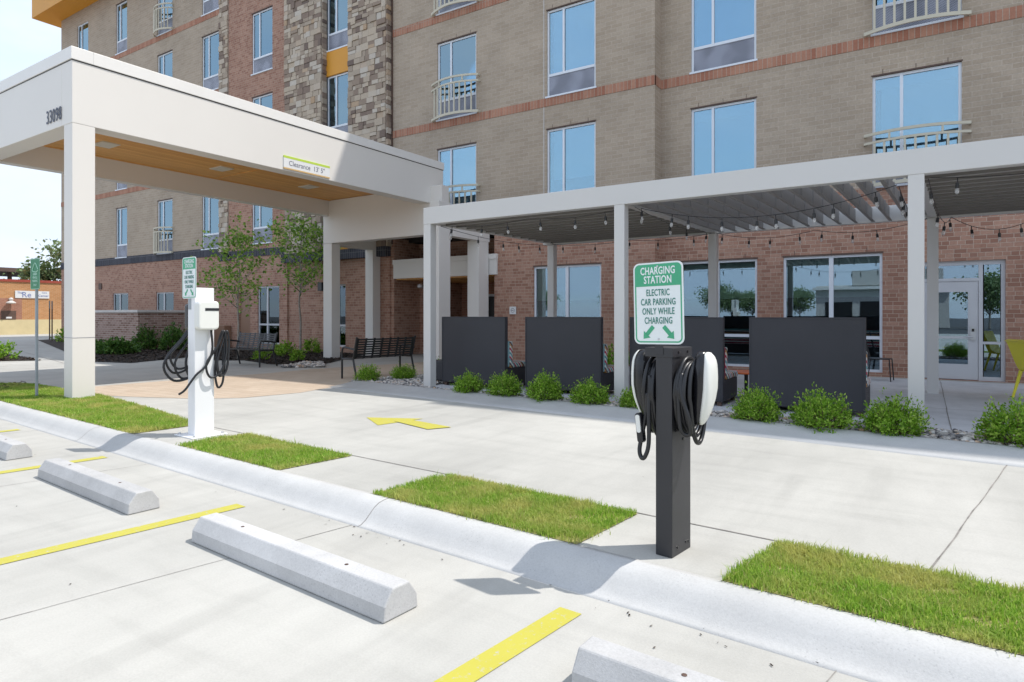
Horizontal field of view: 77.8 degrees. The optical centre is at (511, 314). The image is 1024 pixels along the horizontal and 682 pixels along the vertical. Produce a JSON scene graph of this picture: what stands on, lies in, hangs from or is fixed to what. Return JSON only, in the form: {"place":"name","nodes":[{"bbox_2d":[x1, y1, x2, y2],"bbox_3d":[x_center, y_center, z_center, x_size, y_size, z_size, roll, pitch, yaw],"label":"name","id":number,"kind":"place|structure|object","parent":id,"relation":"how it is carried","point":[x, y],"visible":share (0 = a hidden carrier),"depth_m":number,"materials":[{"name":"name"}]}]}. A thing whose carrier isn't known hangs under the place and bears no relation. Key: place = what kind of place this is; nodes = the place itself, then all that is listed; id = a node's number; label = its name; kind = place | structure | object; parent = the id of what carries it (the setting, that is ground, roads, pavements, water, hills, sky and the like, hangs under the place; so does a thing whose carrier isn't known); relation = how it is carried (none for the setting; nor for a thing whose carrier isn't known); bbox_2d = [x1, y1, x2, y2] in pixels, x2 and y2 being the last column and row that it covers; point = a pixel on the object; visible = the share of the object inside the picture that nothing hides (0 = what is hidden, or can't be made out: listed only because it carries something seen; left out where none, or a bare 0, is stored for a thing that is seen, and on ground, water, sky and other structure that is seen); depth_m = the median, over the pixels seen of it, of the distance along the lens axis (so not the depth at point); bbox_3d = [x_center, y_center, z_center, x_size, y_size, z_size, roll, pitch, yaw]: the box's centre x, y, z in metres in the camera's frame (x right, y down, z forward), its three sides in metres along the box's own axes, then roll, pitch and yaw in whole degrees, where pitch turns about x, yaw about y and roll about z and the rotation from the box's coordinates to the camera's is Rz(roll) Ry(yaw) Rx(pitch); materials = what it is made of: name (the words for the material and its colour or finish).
{"place":"outdoors","nodes":[
{"label":"outdoors","id":0,"kind":"place"},
{"bbox_2d":[0,0,60,280],"label":"sky","id":1,"kind":"structure","parent":0,"point":[30,199],"materials":[{"name":"white"}]},
{"bbox_2d":[0,419,868,681],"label":"parking lot","id":2,"kind":"structure","parent":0,"point":[228,619],"depth_m":3.14,"materials":[{"name":"concrete"}]},
{"bbox_2d":[0,435,32,460],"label":"wheel stop","id":3,"kind":"object","parent":2,"relation":"on","point":[11,449],"visible":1,"depth_m":6.49,"materials":[{"name":"concrete"}]},
{"bbox_2d":[0,456,107,473],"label":"parking line","id":4,"kind":"object","parent":2,"relation":"on","point":[38,466],"visible":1,"depth_m":6.13,"materials":[{"name":"yellow paint"}]},
{"bbox_2d":[38,458,159,514],"bbox_3d":[-3.483,1.391,5.278,1.830,0.153,0.229,0,0,36],"label":"wheel stop","id":5,"kind":"object","parent":2,"relation":"on","point":[123,496],"visible":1,"depth_m":5.04,"materials":[{"name":"concrete"}]},
{"bbox_2d":[0,504,245,564],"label":"parking line","id":6,"kind":"object","parent":2,"relation":"on","point":[25,555],"visible":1,"depth_m":4.21,"materials":[{"name":"yellow paint"}]},
{"bbox_2d":[192,513,416,622],"bbox_3d":[-1.275,1.391,3.648,1.830,0.153,0.229,0,0,37],"label":"wheel stop","id":7,"kind":"object","parent":2,"relation":"on","point":[376,594],"visible":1,"depth_m":3.42,"materials":[{"name":"concrete"}]},
{"bbox_2d":[434,607,580,681],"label":"parking line","id":8,"kind":"object","parent":2,"relation":"on","point":[474,669],"visible":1,"depth_m":2.79,"materials":[{"name":"yellow paint"}]},
{"bbox_2d":[0,337,1018,681],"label":"pavement joints","id":9,"kind":"object","parent":2,"relation":"on","point":[642,513],"visible":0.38,"depth_m":3.99,"materials":[{"name":"grey concrete"}]},
{"bbox_2d":[572,636,726,681],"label":"wheel stop","id":10,"kind":"object","parent":2,"relation":"on","point":[598,660],"visible":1,"depth_m":2.42,"materials":[{"name":"concrete"}]},
{"bbox_2d":[0,334,1023,650],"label":"driveway","id":11,"kind":"structure","parent":0,"point":[904,508],"depth_m":5.46,"materials":[{"name":"concrete"}]},
{"bbox_2d":[1,355,34,360],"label":"mulch bed","id":12,"kind":"object","parent":11,"relation":"on","point":[19,359],"visible":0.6,"depth_m":18.88,"materials":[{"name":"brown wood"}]},
{"bbox_2d":[0,340,22,358],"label":"leafy plant","id":13,"kind":"object","parent":12,"relation":"on","point":[4,352],"visible":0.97,"depth_m":18.80,"materials":[{"name":"green plant"}]},
{"bbox_2d":[2,256,58,280],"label":"broad tree","id":14,"kind":"object","parent":11,"relation":"on","point":[26,270],"visible":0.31,"depth_m":54.19,"materials":[{"name":"green plant"}]},
{"bbox_2d":[30,238,60,280],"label":"broad tree","id":15,"kind":"object","parent":11,"relation":"on","point":[56,253],"visible":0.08,"depth_m":54.16,"materials":[{"name":"green plant"}]},
{"bbox_2d":[0,382,187,433],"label":"grass","id":16,"kind":"structure","parent":11,"relation":"on","point":[99,407],"depth_m":8.88,"materials":[{"name":"green plant"}]},
{"bbox_2d":[31,258,39,395],"bbox_3d":[-7.678,0.260,10.230,0.305,2.360,0.038,0,0,30],"label":"sign post","id":17,"kind":"object","parent":16,"relation":"on","point":[35,273],"visible":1,"depth_m":10.22,"materials":[{"name":"metal"}]},
{"bbox_2d":[95,310,187,348],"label":"garden wall","id":18,"kind":"structure","parent":11,"relation":"on","point":[118,323],"depth_m":25.01,"materials":[{"name":"brick"}]},
{"bbox_2d":[95,348,215,362],"bbox_3d":[-13.166,1.328,22.932,4.549,0.001,11.856,0,0,-29],"label":"mulch bed","id":19,"kind":"object","parent":11,"relation":"on","point":[104,359],"visible":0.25,"depth_m":19.77,"materials":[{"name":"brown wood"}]},
{"bbox_2d":[95,336,141,353],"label":"leafy plant","id":20,"kind":"object","parent":19,"relation":"on","point":[117,345],"visible":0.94,"depth_m":21.25,"materials":[{"name":"green plant"}]},
{"bbox_2d":[131,323,160,349],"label":"shrub","id":21,"kind":"object","parent":19,"relation":"on","point":[149,342],"visible":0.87,"depth_m":24.24,"materials":[{"name":"green plant"}]},
{"bbox_2d":[158,321,187,350],"bbox_3d":[-12.710,0.804,23.800,1.115,1.196,1.316,0,0,-31],"label":"shrub","id":22,"kind":"object","parent":19,"relation":"on","point":[167,339],"visible":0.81,"depth_m":23.61,"materials":[{"name":"green plant"}]},
{"bbox_2d":[0,347,357,387],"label":"mulch chips","id":23,"kind":"object","parent":19,"relation":"on","point":[116,356],"visible":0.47,"depth_m":19.82,"materials":[{"name":"brown plant"}]},
{"bbox_2d":[162,257,229,439],"bbox_3d":[-3.510,0.351,7.055,0.420,1.978,0.626,0,0,37],"label":"charging station","id":24,"kind":"object","parent":11,"relation":"on","point":[201,368],"visible":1,"depth_m":7.02,"materials":[{"name":"white paint"}]},
{"bbox_2d":[0,46,489,397],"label":"drive through canopy","id":25,"kind":"object","parent":11,"relation":"on","point":[81,120],"visible":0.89,"depth_m":13.06,"materials":[{"name":"white paint"}]},
{"bbox_2d":[283,155,329,178],"bbox_3d":[-4.439,-3.204,13.768,0.023,0.277,1.220,0,0,33],"label":"clearance sign","id":26,"kind":"object","parent":25,"relation":"attached to","point":[303,166],"visible":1,"depth_m":13.73,"materials":[{"name":"white plastic"}]},
{"bbox_2d":[222,332,277,366],"bbox_3d":[-6.949,0.900,16.797,1.564,0.892,0.589,0,0,31],"label":"park bench","id":27,"kind":"object","parent":11,"relation":"on","point":[268,340],"visible":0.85,"depth_m":16.89,"materials":[{"name":"black metal"}]},
{"bbox_2d":[95,362,423,397],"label":"stamped paving","id":28,"kind":"structure","parent":11,"relation":"on","point":[264,384],"depth_m":12.17,"materials":[{"name":"beige concrete"}]},
{"bbox_2d":[341,335,415,379],"bbox_3d":[-2.865,0.900,13.718,0.589,0.892,1.564,0,0,42],"label":"park bench","id":29,"kind":"object","parent":28,"relation":"on","point":[411,346],"visible":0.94,"depth_m":13.49,"materials":[{"name":"black metal"}]},
{"bbox_2d":[178,432,351,469],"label":"grass","id":30,"kind":"structure","parent":11,"relation":"on","point":[280,452],"depth_m":6.14,"materials":[{"name":"green plant"}]},
{"bbox_2d":[214,350,360,363],"bbox_3d":[-8.619,1.332,21.076,10.541,0.001,4.802,0,0,33],"label":"mulch bed","id":31,"kind":"object","parent":11,"relation":"on","point":[233,358],"visible":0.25,"depth_m":19.37,"materials":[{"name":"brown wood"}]},
{"bbox_2d":[190,211,276,357],"bbox_3d":[-8.338,-0.901,19.006,2.378,4.482,2.389,0,0,-7],"label":"young tree","id":32,"kind":"object","parent":31,"relation":"on","point":[242,237],"visible":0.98,"depth_m":18.98,"materials":[{"name":"green plant"}]},
{"bbox_2d":[276,340,297,356],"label":"leafy plant","id":33,"kind":"object","parent":31,"relation":"on","point":[285,347],"visible":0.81,"depth_m":20.25,"materials":[{"name":"green plant"}]},
{"bbox_2d":[262,211,340,349],"bbox_3d":[-7.110,-1.276,21.499,2.700,5.233,2.534,0,0,33],"label":"young tree","id":34,"kind":"object","parent":31,"relation":"on","point":[309,234],"visible":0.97,"depth_m":21.34,"materials":[{"name":"green plant"}]},
{"bbox_2d":[280,360,325,367],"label":"gravel","id":35,"kind":"structure","parent":31,"relation":"on","point":[306,363],"depth_m":16.22,"materials":[{"name":"grey gravel"}]},
{"bbox_2d":[298,337,322,352],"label":"leafy plant","id":36,"kind":"object","parent":31,"relation":"on","point":[308,345],"visible":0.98,"depth_m":22.13,"materials":[{"name":"green plant"}]},
{"bbox_2d":[367,417,448,428],"bbox_3d":[-1.350,1.334,7.877,0.668,0.004,1.267,0,0,-34],"label":"painted arrow","id":37,"kind":"object","parent":11,"relation":"on","point":[409,421],"visible":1,"depth_m":7.88,"materials":[{"name":"yellow paint"}]},
{"bbox_2d":[373,471,637,543],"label":"grass","id":38,"kind":"structure","parent":11,"relation":"on","point":[547,523],"depth_m":4.38,"materials":[{"name":"green plant"}]},
{"bbox_2d":[32,0,1023,382],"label":"hotel building","id":39,"kind":"structure","parent":11,"relation":"on","point":[482,100],"depth_m":17.25,"materials":[{"name":"beige brick"}]},
{"bbox_2d":[78,22,87,50],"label":"window","id":40,"kind":"structure","parent":39,"relation":"in","point":[82,29],"depth_m":33.03,"materials":[{"name":"blue glass"}]},
{"bbox_2d":[115,205,126,258],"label":"window","id":41,"kind":"structure","parent":39,"relation":"in","point":[122,212],"depth_m":30.81,"materials":[{"name":"blue glass"}]},
{"bbox_2d":[115,0,126,55],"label":"window","id":42,"kind":"structure","parent":39,"relation":"in","point":[121,8],"depth_m":30.81,"materials":[{"name":"blue glass"}]},
{"bbox_2d":[114,293,127,309],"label":"window","id":43,"kind":"structure","parent":39,"relation":"in","point":[120,299],"depth_m":30.85,"materials":[{"name":"glass"}]},
{"bbox_2d":[156,0,171,36],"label":"window","id":44,"kind":"structure","parent":39,"relation":"in","point":[163,31],"depth_m":28.70,"materials":[{"name":"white glass"}]},
{"bbox_2d":[156,198,172,254],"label":"window","id":45,"kind":"structure","parent":39,"relation":"in","point":[164,207],"depth_m":28.70,"materials":[{"name":"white glass"}]},
{"bbox_2d":[157,49,172,76],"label":"window","id":46,"kind":"structure","parent":39,"relation":"in","point":[165,60],"depth_m":28.68,"materials":[{"name":"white glass"}]},
{"bbox_2d":[157,292,173,309],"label":"window","id":47,"kind":"structure","parent":39,"relation":"in","point":[165,300],"depth_m":28.67,"materials":[{"name":"glass"}]},
{"bbox_2d":[201,197,218,249],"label":"window","id":48,"kind":"structure","parent":39,"relation":"in","point":[210,205],"depth_m":26.74,"materials":[{"name":"blue glass"}]},
{"bbox_2d":[201,0,218,16],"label":"window","id":49,"kind":"structure","parent":39,"relation":"in","point":[209,6],"depth_m":26.74,"materials":[{"name":"white metal"}]},
{"bbox_2d":[202,28,218,89],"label":"window","id":50,"kind":"structure","parent":39,"relation":"in","point":[211,42],"depth_m":26.74,"materials":[{"name":"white glass"}]},
{"bbox_2d":[240,293,249,347],"bbox_3d":[-10.554,0.225,25.210,0.716,2.210,0.050,0,0,33],"label":"service door","id":51,"kind":"structure","parent":39,"relation":"in","point":[244,321],"depth_m":25.20,"materials":[{"name":"brown metal"}]},
{"bbox_2d":[251,91,272,108],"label":"window","id":52,"kind":"structure","parent":39,"relation":"in","point":[265,100],"depth_m":24.56,"materials":[{"name":"blue glass"}]},
{"bbox_2d":[251,5,272,75],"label":"window","id":53,"kind":"structure","parent":39,"relation":"in","point":[262,21],"depth_m":24.63,"materials":[{"name":"blue glass"}]},
{"bbox_2d":[252,205,272,244],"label":"window","id":54,"kind":"structure","parent":39,"relation":"in","point":[261,213],"depth_m":24.66,"materials":[{"name":"blue glass"}]},
{"bbox_2d":[259,286,278,343],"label":"window","id":55,"kind":"structure","parent":39,"relation":"in","point":[268,302],"depth_m":24.41,"materials":[{"name":"blue glass"}]},
{"bbox_2d":[326,0,347,51],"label":"window","id":56,"kind":"structure","parent":39,"relation":"in","point":[337,9],"depth_m":22.49,"materials":[{"name":"blue glass"}]},
{"bbox_2d":[328,72,348,132],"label":"window","id":57,"kind":"structure","parent":39,"relation":"in","point":[337,84],"depth_m":22.49,"materials":[{"name":"blue glass"}]},
{"bbox_2d":[340,284,345,346],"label":"window","id":58,"kind":"structure","parent":39,"relation":"in","point":[342,286],"depth_m":22.35,"materials":[{"name":"glass"}]},
{"bbox_2d":[436,31,476,121],"bbox_3d":[-1.674,-7.342,19.555,1.574,2.579,0.205,0,0,33],"label":"window","id":59,"kind":"structure","parent":39,"relation":"in","point":[457,56],"depth_m":19.56,"materials":[{"name":"blue glass"}]},
{"bbox_2d":[436,0,476,15],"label":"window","id":60,"kind":"structure","parent":39,"relation":"in","point":[452,7],"depth_m":19.64,"materials":[{"name":"white metal"}]},
{"bbox_2d":[437,142,476,204],"bbox_3d":[-1.674,-4.027,19.555,1.574,2.559,0.205,0,0,33],"label":"window","id":61,"kind":"structure","parent":39,"relation":"in","point":[459,162],"depth_m":19.52,"materials":[{"name":"blue glass"}]},
{"bbox_2d":[533,259,601,316],"bbox_3d":[1.535,-0.160,17.482,2.137,2.661,0.174,0,0,33],"label":"window","id":62,"kind":"structure","parent":39,"relation":"in","point":[579,281],"depth_m":17.44,"materials":[{"name":"blue glass"}]},
{"bbox_2d":[546,120,595,192],"bbox_3d":[1.638,-4.027,17.396,1.564,2.559,0.205,0,0,33],"label":"window","id":63,"kind":"structure","parent":39,"relation":"in","point":[574,146],"depth_m":17.45,"materials":[{"name":"blue glass"}]},
{"bbox_2d":[545,0,596,98],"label":"window","id":64,"kind":"structure","parent":39,"relation":"in","point":[574,24],"depth_m":17.44,"materials":[{"name":"blue glass"}]},
{"bbox_2d":[680,257,757,366],"bbox_3d":[5.095,-0.110,15.698,1.930,2.720,0.174,0,0,33],"label":"window","id":65,"kind":"structure","parent":39,"relation":"in","point":[737,278],"depth_m":15.63,"materials":[{"name":"blue glass"}]},
{"bbox_2d":[690,94,756,175],"bbox_3d":[5.203,-4.027,15.609,1.630,2.559,0.205,0,0,33],"label":"window","id":66,"kind":"structure","parent":39,"relation":"in","point":[724,135],"depth_m":15.67,"materials":[{"name":"blue glass"}]},
{"bbox_2d":[689,0,757,74],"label":"window","id":67,"kind":"structure","parent":39,"relation":"in","point":[725,29],"depth_m":15.66,"materials":[{"name":"blue glass"}]},
{"bbox_2d":[782,249,882,372],"bbox_3d":[7.210,-0.110,14.319,2.040,2.720,0.174,0,0,33],"label":"window","id":68,"kind":"structure","parent":39,"relation":"in","point":[857,274],"depth_m":14.29,"materials":[{"name":"blue glass"}]},
{"bbox_2d":[871,59,962,187],"bbox_3d":[8.546,-4.027,13.430,1.650,2.559,0.205,0,0,33],"label":"window","id":69,"kind":"structure","parent":39,"relation":"in","point":[933,94],"depth_m":13.46,"materials":[{"name":"blue glass"}]},
{"bbox_2d":[871,0,963,36],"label":"balcony railing","id":70,"kind":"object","parent":39,"relation":"in","point":[931,4],"depth_m":13.45,"materials":[{"name":"white metal"}]},
{"bbox_2d":[925,281,977,379],"bbox_3d":[9.051,0.318,13.097,0.930,2.005,0.107,0,0,33],"label":"door","id":71,"kind":"structure","parent":39,"relation":"in","point":[969,371],"depth_m":12.95,"materials":[{"name":"silver metal"}]},
{"bbox_2d":[631,261,717,557],"bbox_3d":[0.913,0.522,3.599,0.482,1.636,0.301,0,0,41],"label":"charging station","id":72,"kind":"object","parent":11,"relation":"on","point":[674,388],"visible":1,"depth_m":3.52,"materials":[{"name":"black plastic"}]},
{"bbox_2d":[329,381,1023,467],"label":"kerb","id":73,"kind":"structure","parent":11,"relation":"on","point":[997,454],"depth_m":7.21,"materials":[{"name":"concrete"}]},
{"bbox_2d":[721,537,1023,656],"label":"grass","id":74,"kind":"structure","parent":11,"relation":"on","point":[876,595],"depth_m":3.04,"materials":[{"name":"green plant"}]},
{"bbox_2d":[436,366,1023,434],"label":"patio","id":75,"kind":"structure","parent":0,"point":[974,398],"depth_m":10.12,"materials":[{"name":"concrete"}]},
{"bbox_2d":[442,317,524,384],"bbox_3d":[-0.492,0.697,12.057,1.452,1.326,0.877,0,0,33],"label":"back sofa","id":76,"kind":"object","parent":75,"relation":"on","point":[482,347],"visible":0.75,"depth_m":11.66,"materials":[{"name":"grey plastic"}]},
{"bbox_2d":[525,317,613,390],"bbox_3d":[1.075,0.697,11.036,1.452,1.326,0.877,0,0,33],"label":"back sofa","id":77,"kind":"object","parent":75,"relation":"on","point":[570,350],"visible":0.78,"depth_m":10.63,"materials":[{"name":"fabric"}]},
{"bbox_2d":[630,317,737,405],"bbox_3d":[2.700,0.697,9.976,1.452,1.326,0.877,0,0,33],"label":"back sofa","id":78,"kind":"object","parent":75,"relation":"on","point":[707,334],"visible":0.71,"depth_m":9.38,"materials":[{"name":"fabric"}]},
{"bbox_2d":[423,136,1023,426],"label":"pergola","id":79,"kind":"object","parent":75,"relation":"on","point":[772,190],"visible":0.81,"depth_m":9.52,"materials":[{"name":"grey metal"}]},
{"bbox_2d":[441,210,613,235],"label":"string lights","id":80,"kind":"object","parent":79,"relation":"hanging from","point":[540,223],"visible":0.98,"depth_m":10.57,"materials":[{"name":"black plastic"}]},
{"bbox_2d":[640,185,895,231],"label":"string lights","id":81,"kind":"object","parent":79,"relation":"hanging from","point":[775,219],"visible":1,"depth_m":8.69,"materials":[{"name":"black rubber"}]},
{"bbox_2d":[717,218,926,247],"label":"string lights","id":82,"kind":"object","parent":79,"relation":"hanging from","point":[852,236],"visible":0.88,"depth_m":11.54,"materials":[{"name":"black plastic"}]},
{"bbox_2d":[928,179,1023,241],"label":"string lights","id":83,"kind":"object","parent":79,"relation":"hanging from","point":[950,223],"visible":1,"depth_m":9.86,"materials":[{"name":"black plastic"}]},
{"bbox_2d":[749,317,870,416],"bbox_3d":[4.203,0.697,8.949,1.452,1.326,0.877,0,0,33],"label":"back sofa","id":84,"kind":"object","parent":75,"relation":"on","point":[789,357],"visible":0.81,"depth_m":8.56,"materials":[{"name":"fabric"}]},
{"bbox_2d":[866,341,893,381],"bbox_3d":[7.448,0.860,12.936,0.553,0.963,0.437,0,0,38],"label":"cafe chair","id":85,"kind":"object","parent":75,"relation":"on","point":[870,357],"visible":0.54,"depth_m":12.93,"materials":[{"name":"black metal"}]},
{"bbox_2d":[1004,339,1023,396],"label":"plastic chair","id":86,"kind":"object","parent":75,"relation":"on","point":[1016,347],"visible":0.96,"depth_m":10.17,"materials":[{"name":"yellow plastic"}]},
{"label":"gravel bed","id":87,"kind":"structure","parent":75,"relation":"on","visible":0},
{"bbox_2d":[353,363,382,380],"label":"shrub","id":88,"kind":"object","parent":87,"relation":"on","point":[371,374],"visible":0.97,"depth_m":12.48,"materials":[{"name":"green plant"}]},
{"bbox_2d":[389,361,417,378],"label":"shrub","id":89,"kind":"object","parent":87,"relation":"on","point":[403,372],"visible":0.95,"depth_m":12.86,"materials":[{"name":"green plant"}]},
{"bbox_2d":[450,367,486,392],"bbox_3d":[-0.729,1.098,10.663,0.643,0.453,0.586,0,0,33],"label":"shrub","id":90,"kind":"object","parent":87,"relation":"on","point":[470,384],"visible":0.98,"depth_m":10.54,"materials":[{"name":"green plant"}]},
{"bbox_2d":[484,370,523,396],"bbox_3d":[-0.093,1.091,10.209,0.776,0.474,0.728,0,0,33],"label":"shrub","id":91,"kind":"object","parent":87,"relation":"on","point":[501,386],"visible":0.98,"depth_m":10.08,"materials":[{"name":"green plant"}]},
{"bbox_2d":[522,368,569,401],"bbox_3d":[0.525,1.077,9.735,0.704,0.516,0.756,0,0,-11],"label":"shrub","id":92,"kind":"object","parent":87,"relation":"on","point":[539,389],"visible":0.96,"depth_m":9.59,"materials":[{"name":"green plant"}]},
{"bbox_2d":[567,376,615,405],"bbox_3d":[1.133,1.088,9.264,0.657,0.474,0.751,0,0,-38],"label":"shrub","id":93,"kind":"object","parent":87,"relation":"on","point":[588,392],"visible":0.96,"depth_m":9.17,"materials":[{"name":"green plant"}]},
{"bbox_2d":[613,387,637,407],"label":"shrub","id":94,"kind":"object","parent":87,"relation":"on","point":[628,400],"visible":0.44,"depth_m":8.82,"materials":[{"name":"green plant"}]},
{"bbox_2d":[351,374,1023,446],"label":"gravel","id":95,"kind":"structure","parent":87,"relation":"on","point":[958,435],"depth_m":7.66,"materials":[{"name":"grey gravel"}]},
{"bbox_2d":[726,380,785,423],"bbox_3d":[3.008,1.075,7.815,0.656,0.519,0.705,0,0,-44],"label":"shrub","id":96,"kind":"object","parent":87,"relation":"on","point":[761,411],"visible":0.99,"depth_m":7.69,"materials":[{"name":"green plant"}]},
{"bbox_2d":[785,382,859,434],"bbox_3d":[3.535,1.059,7.308,0.863,0.542,0.815,0,0,42],"label":"shrub","id":97,"kind":"object","parent":87,"relation":"on","point":[816,413],"visible":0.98,"depth_m":7.17,"materials":[{"name":"green plant"}]},
{"bbox_2d":[854,387,936,437],"bbox_3d":[4.149,1.053,6.956,0.811,0.545,0.701,0,0,-28],"label":"shrub","id":98,"kind":"object","parent":87,"relation":"on","point":[890,415],"visible":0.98,"depth_m":6.83,"materials":[{"name":"green plant"}]},
{"bbox_2d":[971,393,1023,448],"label":"shrub","id":99,"kind":"object","parent":87,"relation":"on","point":[1000,427],"visible":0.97,"depth_m":6.34,"materials":[{"name":"green plant"}]},
{"bbox_3d":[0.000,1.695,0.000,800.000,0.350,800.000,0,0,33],"label":"ground","id":100,"kind":"structure","parent":0,"visible":0},
{"bbox_2d":[0,267,57,278],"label":"flat roof shelter","id":101,"kind":"object","parent":100,"relation":"on","point":[8,274],"visible":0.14,"depth_m":64.07,"materials":[{"name":"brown metal"}]},
{"bbox_2d":[0,279,60,334],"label":"brick building","id":102,"kind":"structure","parent":100,"relation":"on","point":[17,316],"depth_m":43.60,"materials":[{"name":"orange brick"}]},
{"bbox_2d":[15,291,48,298],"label":"banner sign","id":103,"kind":"object","parent":102,"relation":"attached to","point":[30,294],"visible":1,"depth_m":43.78,"materials":[{"name":"white plastic"}]},
{"bbox_2d":[0,401,1023,681],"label":"kerb","id":104,"kind":"structure","parent":100,"relation":"on","point":[870,649],"depth_m":3.34,"materials":[{"name":"concrete"}]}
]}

